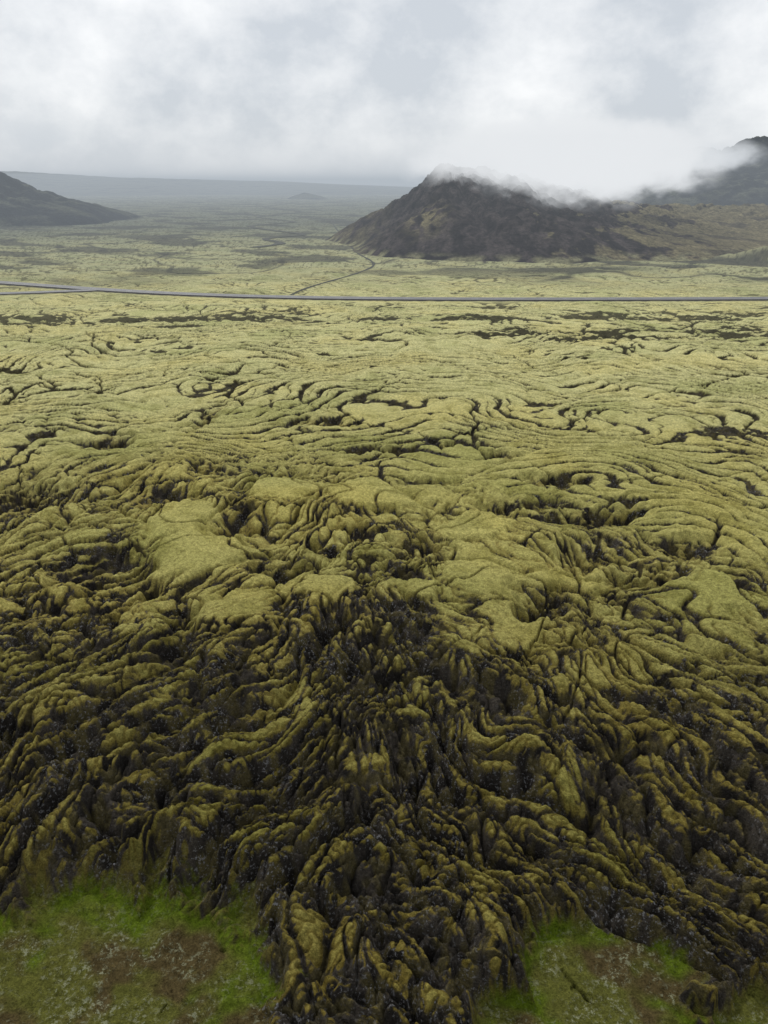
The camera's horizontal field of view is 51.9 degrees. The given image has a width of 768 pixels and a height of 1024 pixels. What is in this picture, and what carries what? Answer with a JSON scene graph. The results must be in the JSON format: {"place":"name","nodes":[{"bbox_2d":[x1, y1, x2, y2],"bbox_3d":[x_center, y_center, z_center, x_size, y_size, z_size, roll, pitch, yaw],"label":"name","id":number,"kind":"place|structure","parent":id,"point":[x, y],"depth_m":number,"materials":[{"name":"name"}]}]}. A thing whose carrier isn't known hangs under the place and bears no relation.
{"place":"outdoors","nodes":[
{"label":"outdoors","id":0,"kind":"place"},
{"bbox_2d":[0,289,97,294],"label":"road","id":1,"kind":"structure","parent":0,"point":[38,292],"depth_m":309.78,"materials":[{"name":"grey asphalt"}]},
{"bbox_2d":[0,172,142,227],"bbox_3d":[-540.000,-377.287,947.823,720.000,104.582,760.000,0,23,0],"label":"hill","id":2,"kind":"structure","parent":0,"point":[22,204],"depth_m":835.35,"materials":[{"name":"grey stone"}]},
{"bbox_2d":[0,171,413,195],"bbox_3d":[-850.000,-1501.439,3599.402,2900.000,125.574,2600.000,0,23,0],"label":"hill","id":3,"kind":"structure","parent":0,"point":[69,185],"depth_m":3065.98,"materials":[{"name":"grey stone"}]},
{"bbox_2d":[248,202,305,246],"bbox_3d":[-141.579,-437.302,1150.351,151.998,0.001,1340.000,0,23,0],"label":"dirt track","id":4,"kind":"structure","parent":0,"point":[276,241],"depth_m":731.76,"materials":[{"name":"grey soil"}]},
{"bbox_2d":[287,192,327,198],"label":"hill","id":5,"kind":"structure","parent":0,"point":[304,195],"depth_m":2073.49,"materials":[{"name":"grey stone"}]},
{"bbox_2d":[290,213,374,294],"bbox_3d":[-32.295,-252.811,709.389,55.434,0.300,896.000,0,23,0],"label":"dirt track","id":6,"kind":"structure","parent":0,"point":[373,264],"depth_m":388.64,"materials":[{"name":"grey soil"}]},
{"bbox_2d":[0,185,767,1023],"bbox_3d":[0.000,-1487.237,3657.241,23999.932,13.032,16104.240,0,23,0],"label":"lava field","id":7,"kind":"structure","parent":0,"point":[382,661],"depth_m":75.44,"materials":[{"name":"green plant"}]},
{"bbox_2d":[0,281,767,301],"bbox_3d":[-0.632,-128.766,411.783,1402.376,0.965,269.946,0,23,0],"label":"road","id":8,"kind":"structure","parent":0,"point":[352,298],"depth_m":294.02,"materials":[{"name":"grey asphalt"}]},
{"bbox_2d":[0,0,767,184],"label":"sky","id":9,"kind":"structure","parent":0,"point":[347,92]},
{"bbox_2d":[325,163,767,263],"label":"volcanic mountain","id":10,"kind":"structure","parent":0,"point":[447,211],"depth_m":497.01,"materials":[{"name":"black stone"}]},
{"bbox_2d":[580,136,767,205],"bbox_3d":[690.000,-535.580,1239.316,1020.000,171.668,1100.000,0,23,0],"label":"mountain","id":11,"kind":"structure","parent":0,"point":[736,173],"depth_m":979.49,"materials":[{"name":"grey stone"}]}
]}

